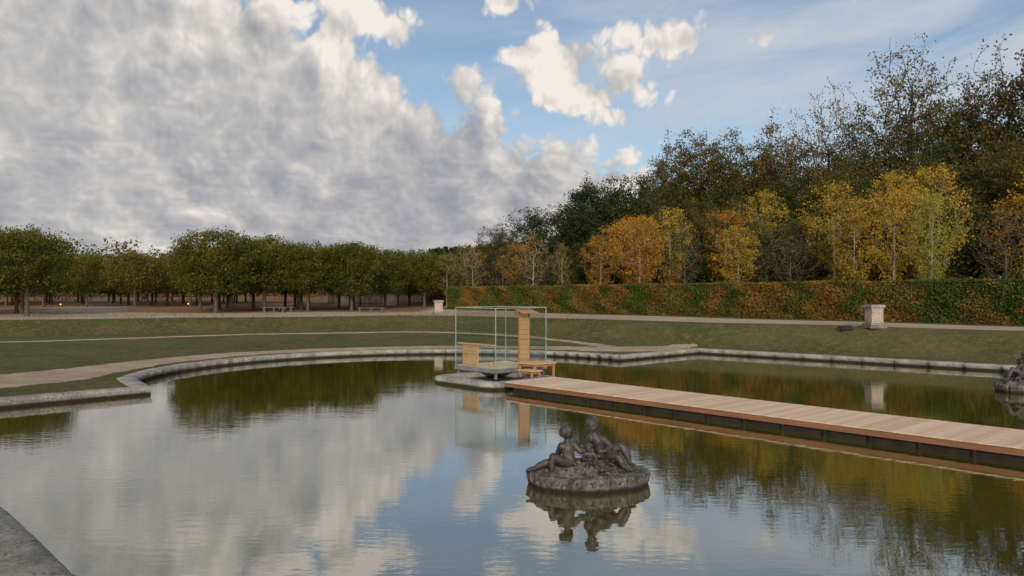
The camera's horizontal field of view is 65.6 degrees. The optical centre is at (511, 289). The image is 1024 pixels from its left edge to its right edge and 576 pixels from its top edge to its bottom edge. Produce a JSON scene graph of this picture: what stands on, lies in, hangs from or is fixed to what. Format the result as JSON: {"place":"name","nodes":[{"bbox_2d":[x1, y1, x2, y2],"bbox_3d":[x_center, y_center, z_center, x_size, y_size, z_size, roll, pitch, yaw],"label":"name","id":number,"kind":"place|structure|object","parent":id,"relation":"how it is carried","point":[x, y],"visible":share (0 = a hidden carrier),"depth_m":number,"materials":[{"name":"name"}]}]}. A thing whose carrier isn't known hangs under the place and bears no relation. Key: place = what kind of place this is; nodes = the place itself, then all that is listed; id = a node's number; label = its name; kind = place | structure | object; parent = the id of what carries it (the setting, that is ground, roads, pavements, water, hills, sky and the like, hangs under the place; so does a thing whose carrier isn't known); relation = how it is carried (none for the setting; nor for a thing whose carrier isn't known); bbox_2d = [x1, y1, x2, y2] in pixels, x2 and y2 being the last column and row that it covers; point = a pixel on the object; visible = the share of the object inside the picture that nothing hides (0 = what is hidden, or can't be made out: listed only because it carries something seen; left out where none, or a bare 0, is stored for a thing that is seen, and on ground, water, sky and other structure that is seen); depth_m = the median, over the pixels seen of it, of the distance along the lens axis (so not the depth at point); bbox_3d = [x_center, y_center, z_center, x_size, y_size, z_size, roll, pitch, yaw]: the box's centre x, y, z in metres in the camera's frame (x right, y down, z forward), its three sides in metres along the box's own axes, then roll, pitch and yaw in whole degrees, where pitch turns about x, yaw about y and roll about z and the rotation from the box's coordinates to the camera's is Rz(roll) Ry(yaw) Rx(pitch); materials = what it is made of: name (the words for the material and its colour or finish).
{"place":"outdoors","nodes":[
{"label":"outdoors","id":0,"kind":"place"},
{"bbox_2d":[0,331,611,346],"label":"gravel path","id":1,"kind":"structure","parent":0,"point":[594,344],"depth_m":52.97,"materials":[{"name":"beige gravel"}]},
{"bbox_2d":[0,343,697,387],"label":"gravel path","id":2,"kind":"structure","parent":0,"point":[47,376],"depth_m":38.40,"materials":[{"name":"beige gravel"}]},
{"bbox_2d":[0,354,1023,575],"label":"pond water","id":3,"kind":"structure","parent":0,"point":[397,465],"depth_m":15.90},
{"bbox_2d":[435,371,555,390],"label":"stone island","id":4,"kind":"structure","parent":3,"relation":"in","point":[480,380],"depth_m":31.86,"materials":[{"name":"grey stone"}]},
{"bbox_2d":[455,365,546,379],"bbox_3d":[-0.488,3.805,34.973,3.030,0.990,2.730,0,0,-42],"label":"steel base","id":5,"kind":"object","parent":4,"relation":"on","point":[459,368],"visible":0.47,"depth_m":33.75,"materials":[{"name":"grey metal"}]},
{"bbox_2d":[458,361,524,368],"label":"floor","id":6,"kind":"structure","parent":5,"relation":"on","point":[505,364],"depth_m":34.52,"materials":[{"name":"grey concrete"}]},
{"bbox_2d":[457,342,496,365],"bbox_3d":[-1.526,2.803,34.123,0.210,0.975,2.400,0,0,-43],"label":"screen and shelf","id":7,"kind":"object","parent":6,"relation":"on","point":[470,353],"visible":1,"depth_m":34.28,"materials":[{"name":"brown wood"}]},
{"bbox_2d":[455,306,545,368],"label":"glass edges","id":8,"kind":"object","parent":6,"relation":"on","point":[495,327],"visible":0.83,"depth_m":34.95,"materials":[{"name":"teal glass"}]},
{"bbox_2d":[518,308,529,366],"bbox_3d":[0.519,2.050,34.178,0.640,2.480,0.063,0,0,-42],"label":"tall screen","id":9,"kind":"object","parent":6,"relation":"on","point":[524,339],"visible":0.84,"depth_m":34.12,"materials":[{"name":"brown wood"}]},
{"bbox_2d":[517,360,556,375],"bbox_3d":[1.040,3.580,33.491,1.300,1.040,1.100,0,0,-43],"label":"wooden bench","id":10,"kind":"object","parent":4,"relation":"on","point":[538,364],"visible":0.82,"depth_m":33.34,"materials":[{"name":"brown wood"}]},
{"bbox_2d":[525,415,650,493],"bbox_3d":[1.494,3.382,15.526,2.467,1.836,1.642,0,0,0],"label":"putti statue","id":11,"kind":"object","parent":3,"relation":"in","point":[598,470],"visible":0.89,"depth_m":15.23,"materials":[{"name":"grey stone"}]},
{"bbox_2d":[505,377,1023,462],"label":"boardwalk","id":12,"kind":"structure","parent":3,"relation":"in","point":[992,442],"depth_m":21.75,"materials":[{"name":"brown wood"}]},
{"bbox_2d":[994,351,1023,393],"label":"putti statue","id":13,"kind":"object","parent":3,"relation":"in","point":[1011,380],"visible":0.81,"depth_m":29.53,"materials":[{"name":"grey stone"}]},
{"bbox_2d":[0,291,1023,398],"bbox_3d":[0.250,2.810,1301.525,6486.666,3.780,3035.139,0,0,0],"label":"ground","id":14,"kind":"structure","parent":0,"point":[983,343],"depth_m":51.95,"materials":[{"name":"green plant"}]},
{"bbox_2d":[0,223,77,313],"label":"russet lime tree","id":15,"kind":"object","parent":14,"relation":"on","point":[22,304],"visible":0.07,"depth_m":68.91,"materials":[{"name":"green plant"}]},
{"bbox_2d":[0,223,82,315],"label":"lime tree","id":16,"kind":"object","parent":14,"relation":"on","point":[11,240],"visible":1,"depth_m":63.82,"materials":[{"name":"green plant"}]},
{"bbox_2d":[57,252,113,306],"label":"lime tree","id":17,"kind":"object","parent":14,"relation":"on","point":[87,287],"visible":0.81,"depth_m":97.14,"materials":[{"name":"green plant"}]},
{"bbox_2d":[98,251,158,305],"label":"lime tree","id":18,"kind":"object","parent":14,"relation":"on","point":[117,286],"visible":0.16,"depth_m":104.94,"materials":[{"name":"green plant"}]},
{"bbox_2d":[99,246,165,306],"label":"tree","id":19,"kind":"object","parent":14,"relation":"on","point":[140,283],"visible":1,"depth_m":95.50,"materials":[{"name":"green plant"}]},
{"bbox_2d":[141,253,177,305],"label":"russet lime tree","id":20,"kind":"object","parent":14,"relation":"on","point":[163,287],"visible":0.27,"depth_m":101.83,"materials":[{"name":"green plant"}]},
{"bbox_2d":[161,241,231,310],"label":"lime tree","id":21,"kind":"object","parent":14,"relation":"on","point":[170,253],"visible":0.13,"depth_m":77.84,"materials":[{"name":"green plant"}]},
{"bbox_2d":[0,235,403,296],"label":"distant trees","id":22,"kind":"object","parent":14,"relation":"on","point":[124,246],"visible":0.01,"depth_m":218.63,"materials":[{"name":"green plant"}]},
{"bbox_2d":[168,226,259,312],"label":"lime tree","id":23,"kind":"object","parent":14,"relation":"on","point":[219,272],"visible":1,"depth_m":73.04,"materials":[{"name":"green plant"}]},
{"bbox_2d":[0,258,428,301],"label":"distant trees","id":24,"kind":"object","parent":14,"relation":"on","point":[144,297],"visible":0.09,"depth_m":152.44,"materials":[{"name":"brown plant"}]},
{"bbox_2d":[221,233,306,310],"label":"lime tree","id":25,"kind":"object","parent":14,"relation":"on","point":[263,278],"visible":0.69,"depth_m":78.00,"materials":[{"name":"green plant"}]},
{"bbox_2d":[1,312,601,338],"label":"fallen leaves","id":26,"kind":"object","parent":14,"relation":"on","point":[282,316],"visible":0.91,"depth_m":61.20,"materials":[{"name":"brown plant"}]},
{"bbox_2d":[271,240,338,309],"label":"lime tree","id":27,"kind":"object","parent":14,"relation":"on","point":[301,302],"visible":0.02,"depth_m":83.84,"materials":[{"name":"green plant"}]},
{"bbox_2d":[273,240,344,310],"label":"lime tree","id":28,"kind":"object","parent":14,"relation":"on","point":[305,283],"visible":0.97,"depth_m":77.40,"materials":[{"name":"green plant"}]},
{"bbox_2d":[317,240,384,310],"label":"lime tree","id":29,"kind":"object","parent":14,"relation":"on","point":[349,277],"visible":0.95,"depth_m":79.07,"materials":[{"name":"green plant"}]},
{"bbox_2d":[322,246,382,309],"bbox_3d":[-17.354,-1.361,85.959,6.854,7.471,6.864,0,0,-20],"label":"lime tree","id":30,"kind":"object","parent":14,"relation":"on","point":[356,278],"visible":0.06,"depth_m":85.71,"materials":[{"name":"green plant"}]},
{"bbox_2d":[328,292,445,304],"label":"wooden fence","id":31,"kind":"object","parent":14,"relation":"on","point":[364,300],"visible":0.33,"depth_m":115.42,"materials":[{"name":"wood"}]},
{"bbox_2d":[364,246,413,307],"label":"lime tree","id":32,"kind":"object","parent":14,"relation":"on","point":[386,257],"visible":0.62,"depth_m":90.27,"materials":[{"name":"green plant"}]},
{"bbox_2d":[378,250,426,306],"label":"lime tree","id":33,"kind":"object","parent":14,"relation":"on","point":[418,269],"visible":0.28,"depth_m":97.13,"materials":[{"name":"green plant"}]},
{"bbox_2d":[401,247,453,306],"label":"lime tree","id":34,"kind":"object","parent":14,"relation":"on","point":[425,279],"visible":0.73,"depth_m":97.79,"materials":[{"name":"green plant"}]},
{"bbox_2d":[431,253,460,306],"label":"tree","id":35,"kind":"object","parent":14,"relation":"on","point":[446,276],"visible":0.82,"depth_m":97.90,"materials":[{"name":"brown plant"}]},
{"bbox_2d":[431,251,477,293],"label":"lime tree","id":36,"kind":"object","parent":14,"relation":"on","point":[452,262],"visible":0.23,"depth_m":106.76,"materials":[{"name":"green plant"}]},
{"bbox_2d":[457,251,487,285],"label":"tan cherry tree","id":37,"kind":"object","parent":14,"relation":"on","point":[476,258],"visible":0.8,"depth_m":91.89,"materials":[{"name":"brown plant"}]},
{"bbox_2d":[452,253,496,286],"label":"willow tree","id":38,"kind":"object","parent":14,"relation":"on","point":[469,276],"visible":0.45,"depth_m":101.73,"materials":[{"name":"green plant"}]},
{"bbox_2d":[468,222,518,283],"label":"oak tree","id":39,"kind":"object","parent":14,"relation":"on","point":[497,244],"visible":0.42,"depth_m":104.89,"materials":[{"name":"green plant"}]},
{"bbox_2d":[480,251,513,286],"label":"holm oak tree","id":40,"kind":"object","parent":14,"relation":"on","point":[494,266],"visible":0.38,"depth_m":103.18,"materials":[{"name":"green plant"}]},
{"bbox_2d":[485,249,516,285],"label":"bare tree","id":41,"kind":"object","parent":14,"relation":"on","point":[501,272],"visible":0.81,"depth_m":86.98,"materials":[{"name":"brown plant"}]},
{"bbox_2d":[0,348,1017,575],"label":"basin kerb","id":42,"kind":"structure","parent":14,"relation":"on","point":[24,551],"depth_m":36.91,"materials":[{"name":"stone"}]},
{"bbox_2d":[491,243,541,287],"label":"orange maple tree","id":43,"kind":"object","parent":14,"relation":"on","point":[517,258],"visible":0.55,"depth_m":94.58,"materials":[{"name":"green plant"}]},
{"bbox_2d":[502,207,559,284],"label":"holm oak tree","id":44,"kind":"object","parent":14,"relation":"on","point":[532,223],"visible":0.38,"depth_m":100.62,"materials":[{"name":"green plant"}]},
{"bbox_2d":[513,232,552,285],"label":"tan cherry tree","id":45,"kind":"object","parent":14,"relation":"on","point":[536,252],"visible":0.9,"depth_m":83.73,"materials":[{"name":"brown plant"}]},
{"bbox_2d":[512,250,575,285],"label":"willow tree","id":46,"kind":"object","parent":14,"relation":"on","point":[546,281],"visible":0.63,"depth_m":90.55,"materials":[{"name":"green plant"}]},
{"bbox_2d":[530,206,589,284],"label":"holm oak tree","id":47,"kind":"object","parent":14,"relation":"on","point":[553,241],"visible":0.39,"depth_m":96.06,"materials":[{"name":"green plant"}]},
{"bbox_2d":[551,176,635,283],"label":"holm oak tree","id":48,"kind":"object","parent":14,"relation":"on","point":[578,197],"visible":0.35,"depth_m":92.66,"materials":[{"name":"green plant"}]},
{"bbox_2d":[577,234,623,284],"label":"yellow maple tree","id":49,"kind":"object","parent":14,"relation":"on","point":[595,242],"visible":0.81,"depth_m":77.21,"materials":[{"name":"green plant"}]},
{"bbox_2d":[570,221,631,284],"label":"holm oak tree","id":50,"kind":"object","parent":14,"relation":"on","point":[579,268],"visible":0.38,"depth_m":85.21,"materials":[{"name":"green plant"}]},
{"bbox_2d":[591,217,665,283],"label":"orange maple tree","id":51,"kind":"object","parent":14,"relation":"on","point":[610,233],"visible":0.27,"depth_m":83.47,"materials":[{"name":"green plant"}]},
{"bbox_2d":[573,174,684,283],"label":"holm oak tree","id":52,"kind":"object","parent":14,"relation":"on","point":[633,204],"visible":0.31,"depth_m":89.73,"materials":[{"name":"green plant"}]},
{"bbox_2d":[603,214,667,283],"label":"orange maple tree","id":53,"kind":"object","parent":14,"relation":"on","point":[636,259],"visible":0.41,"depth_m":79.05,"materials":[{"name":"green plant"}]},
{"bbox_2d":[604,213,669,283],"bbox_3d":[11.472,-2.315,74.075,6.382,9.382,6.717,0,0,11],"label":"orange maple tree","id":54,"kind":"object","parent":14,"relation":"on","point":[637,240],"visible":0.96,"depth_m":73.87,"materials":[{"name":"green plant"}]},
{"bbox_2d":[622,129,696,224],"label":"oak tree","id":55,"kind":"object","parent":14,"relation":"on","point":[652,177],"visible":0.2,"depth_m":102.51,"materials":[{"name":"green plant"}]},
{"bbox_2d":[627,179,693,282],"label":"holm oak tree","id":56,"kind":"object","parent":14,"relation":"on","point":[657,213],"visible":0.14,"depth_m":87.60,"materials":[{"name":"green plant"}]},
{"bbox_2d":[622,219,707,283],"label":"willow tree","id":57,"kind":"object","parent":14,"relation":"on","point":[662,271],"visible":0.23,"depth_m":78.81,"materials":[{"name":"green plant"}]},
{"bbox_2d":[642,206,694,283],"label":"yellow maple tree","id":58,"kind":"object","parent":14,"relation":"on","point":[673,222],"visible":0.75,"depth_m":76.24,"materials":[{"name":"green plant"}]},
{"bbox_2d":[660,221,707,283],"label":"bare tree","id":59,"kind":"object","parent":14,"relation":"on","point":[684,281],"visible":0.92,"depth_m":70.59,"materials":[{"name":"brown plant"}]},
{"bbox_2d":[653,219,733,283],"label":"holm oak tree","id":60,"kind":"object","parent":14,"relation":"on","point":[704,264],"visible":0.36,"depth_m":79.88,"materials":[{"name":"green plant"}]},
{"bbox_2d":[650,127,748,231],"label":"oak tree","id":61,"kind":"object","parent":14,"relation":"on","point":[696,166],"visible":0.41,"depth_m":98.97,"materials":[{"name":"green plant"}]},
{"bbox_2d":[674,197,732,282],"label":"oak tree","id":62,"kind":"object","parent":14,"relation":"on","point":[695,214],"visible":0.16,"depth_m":85.33,"materials":[{"name":"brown plant"}]},
{"bbox_2d":[685,189,755,278],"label":"holm oak tree","id":63,"kind":"object","parent":14,"relation":"on","point":[711,203],"visible":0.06,"depth_m":91.28,"materials":[{"name":"green plant"}]},
{"bbox_2d":[686,207,757,281],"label":"orange maple tree","id":64,"kind":"object","parent":14,"relation":"on","point":[722,218],"visible":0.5,"depth_m":78.08,"materials":[{"name":"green plant"}]},
{"bbox_2d":[421,243,1023,305],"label":"forest undergrowth","id":65,"kind":"object","parent":14,"relation":"on","point":[868,277],"visible":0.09,"depth_m":72.08,"materials":[{"name":"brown plant"}]},
{"bbox_2d":[428,236,1017,301],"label":"forest undergrowth","id":66,"kind":"object","parent":14,"relation":"on","point":[439,250],"visible":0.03,"depth_m":128.28,"materials":[{"name":"green plant"}]},
{"bbox_2d":[447,278,1023,324],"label":"hornbeam hedge","id":67,"kind":"object","parent":14,"relation":"on","point":[998,301],"visible":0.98,"depth_m":58.92,"materials":[{"name":"green plant"}]},
{"bbox_2d":[710,224,762,284],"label":"yellow maple tree","id":68,"kind":"object","parent":14,"relation":"on","point":[737,256],"visible":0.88,"depth_m":66.77,"materials":[{"name":"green plant"}]},
{"bbox_2d":[696,127,785,230],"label":"oak tree","id":69,"kind":"object","parent":14,"relation":"on","point":[736,181],"visible":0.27,"depth_m":95.78,"materials":[{"name":"green plant"}]},
{"bbox_2d":[707,185,776,281],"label":"oak tree","id":70,"kind":"object","parent":14,"relation":"on","point":[741,210],"visible":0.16,"depth_m":82.19,"materials":[{"name":"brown plant"}]},
{"bbox_2d":[737,189,790,282],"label":"yellow maple tree","id":71,"kind":"object","parent":14,"relation":"on","point":[763,197],"visible":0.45,"depth_m":71.79,"materials":[{"name":"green plant"}]},
{"bbox_2d":[736,104,826,228],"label":"oak tree","id":72,"kind":"object","parent":14,"relation":"on","point":[771,158],"visible":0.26,"depth_m":92.03,"materials":[{"name":"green plant"}]},
{"bbox_2d":[742,163,827,280],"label":"holm oak tree","id":73,"kind":"object","parent":14,"relation":"on","point":[790,197],"visible":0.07,"depth_m":83.91,"materials":[{"name":"green plant"}]},
{"bbox_2d":[740,182,830,282],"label":"holm oak tree","id":74,"kind":"object","parent":14,"relation":"on","point":[791,211],"visible":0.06,"depth_m":78.43,"materials":[{"name":"green plant"}]},
{"bbox_2d":[728,207,846,283],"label":"willow tree","id":75,"kind":"object","parent":14,"relation":"on","point":[768,236],"visible":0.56,"depth_m":69.26,"materials":[{"name":"green plant"}]},
{"bbox_2d":[765,233,822,283],"bbox_3d":[22.009,-1.100,63.454,4.615,6.917,4.352,0,0,-41],"label":"bare tree","id":76,"kind":"object","parent":14,"relation":"on","point":[790,257],"visible":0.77,"depth_m":63.59,"materials":[{"name":"brown plant"}]},
{"bbox_2d":[777,213,839,280],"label":"yellow maple tree","id":77,"kind":"object","parent":14,"relation":"on","point":[807,226],"visible":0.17,"depth_m":71.90,"materials":[{"name":"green plant"}]},
{"bbox_2d":[771,78,875,209],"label":"oak tree","id":78,"kind":"object","parent":14,"relation":"on","point":[814,152],"visible":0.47,"depth_m":88.03,"materials":[{"name":"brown plant"}]},
{"bbox_2d":[794,180,873,283],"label":"yellow maple tree","id":79,"kind":"object","parent":14,"relation":"on","point":[832,268],"visible":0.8,"depth_m":66.37,"materials":[{"name":"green plant"}]},
{"bbox_2d":[804,204,882,283],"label":"holm oak tree","id":80,"kind":"object","parent":14,"relation":"on","point":[821,274],"visible":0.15,"depth_m":71.05,"materials":[{"name":"green plant"}]},
{"bbox_2d":[792,154,902,246],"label":"oak tree","id":81,"kind":"object","parent":14,"relation":"on","point":[839,174],"visible":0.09,"depth_m":79.28,"materials":[{"name":"green plant"}]},
{"bbox_2d":[798,170,906,280],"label":"holm oak tree","id":82,"kind":"object","parent":14,"relation":"on","point":[848,192],"visible":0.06,"depth_m":73.88,"materials":[{"name":"green plant"}]},
{"bbox_2d":[824,197,884,280],"bbox_3d":[25.837,-2.352,60.304,4.381,9.390,4.288,0,0,15],"label":"yellow maple tree","id":83,"kind":"object","parent":14,"relation":"on","point":[854,260],"visible":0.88,"depth_m":59.96,"materials":[{"name":"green plant"}]},
{"bbox_2d":[814,100,923,196],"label":"oak tree","id":84,"kind":"object","parent":14,"relation":"on","point":[862,153],"visible":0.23,"depth_m":84.41,"materials":[{"name":"green plant"}]},
{"bbox_2d":[861,305,886,327],"bbox_3d":[20.900,1.549,45.900,1.000,1.340,1.000,0,0,-7],"label":"stone pedestal","id":85,"kind":"object","parent":14,"relation":"on","point":[873,316],"visible":1,"depth_m":45.54,"materials":[{"name":"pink stone"}]},
{"bbox_2d":[854,169,924,280],"bbox_3d":[28.589,-3.282,59.309,4.914,11.286,4.331,0,0,-39],"label":"yellow maple tree","id":86,"kind":"object","parent":14,"relation":"on","point":[890,224],"visible":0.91,"depth_m":59.04,"materials":[{"name":"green plant"}]},
{"bbox_2d":[832,186,951,279],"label":"orange maple tree","id":87,"kind":"object","parent":14,"relation":"on","point":[908,265],"visible":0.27,"depth_m":66.77,"materials":[{"name":"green plant"}]},
{"bbox_2d":[831,33,985,189],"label":"oak tree","id":88,"kind":"object","parent":14,"relation":"on","point":[911,120],"visible":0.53,"depth_m":81.49,"materials":[{"name":"green plant"}]},
{"bbox_2d":[855,136,974,278],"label":"oak tree","id":89,"kind":"object","parent":14,"relation":"on","point":[935,162],"visible":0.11,"depth_m":70.47,"materials":[{"name":"green plant"}]},
{"bbox_2d":[889,163,976,279],"bbox_3d":[32.301,-3.645,61.111,6.446,11.999,6.586,0,0,12],"label":"yellow maple tree","id":90,"kind":"object","parent":14,"relation":"on","point":[945,199],"visible":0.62,"depth_m":60.42,"materials":[{"name":"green plant"}]},
{"bbox_2d":[901,188,965,278],"bbox_3d":[29.546,-2.393,56.278,4.371,9.491,3.914,0,0,-31],"label":"yellow green maple tree","id":91,"kind":"object","parent":14,"relation":"on","point":[930,252],"visible":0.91,"depth_m":56.13,"materials":[{"name":"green plant"}]},
{"bbox_2d":[871,118,1002,277],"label":"holm oak tree","id":92,"kind":"object","parent":14,"relation":"on","point":[937,149],"visible":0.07,"depth_m":72.82,"materials":[{"name":"green plant"}]},
{"bbox_2d":[873,181,1002,281],"bbox_3d":[35.245,-3.369,65.477,10.287,11.471,9.646,0,0,43],"label":"willow tree","id":93,"kind":"object","parent":14,"relation":"on","point":[966,256],"visible":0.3,"depth_m":64.15,"materials":[{"name":"green plant"}]},
{"bbox_2d":[895,71,1023,195],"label":"oak tree","id":94,"kind":"object","parent":14,"relation":"on","point":[962,137],"visible":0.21,"depth_m":78.47,"materials":[{"name":"green plant"}]},
{"bbox_2d":[919,140,1023,277],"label":"oak tree","id":95,"kind":"object","parent":14,"relation":"on","point":[986,182],"visible":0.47,"depth_m":66.05,"materials":[{"name":"green plant"}]},
{"bbox_2d":[942,33,1023,181],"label":"oak tree","id":96,"kind":"object","parent":14,"relation":"on","point":[1001,80],"visible":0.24,"depth_m":76.18,"materials":[{"name":"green plant"}]},
{"bbox_2d":[955,128,1023,232],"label":"oak tree","id":97,"kind":"object","parent":14,"relation":"on","point":[994,145],"visible":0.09,"depth_m":71.20,"materials":[{"name":"green plant"}]},
{"bbox_2d":[957,49,1023,175],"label":"oak tree","id":98,"kind":"object","parent":14,"relation":"on","point":[1020,83],"visible":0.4,"depth_m":74.70,"materials":[{"name":"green plant"}]},
{"bbox_2d":[960,202,1023,278],"bbox_3d":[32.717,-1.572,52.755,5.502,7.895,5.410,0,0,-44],"label":"tree","id":99,"kind":"object","parent":14,"relation":"on","point":[1005,257],"visible":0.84,"depth_m":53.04,"materials":[{"name":"brown plant"}]},
{"bbox_2d":[974,193,1023,278],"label":"orange maple tree","id":100,"kind":"object","parent":14,"relation":"on","point":[1017,200],"visible":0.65,"depth_m":59.23,"materials":[{"name":"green plant"}]},
{"bbox_2d":[983,146,1023,253],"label":"oak tree","id":101,"kind":"object","parent":14,"relation":"on","point":[1015,171],"visible":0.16,"depth_m":65.64,"materials":[{"name":"green plant"}]},
{"bbox_2d":[0,0,1023,260],"label":"sky","id":102,"kind":"structure","parent":0,"point":[401,125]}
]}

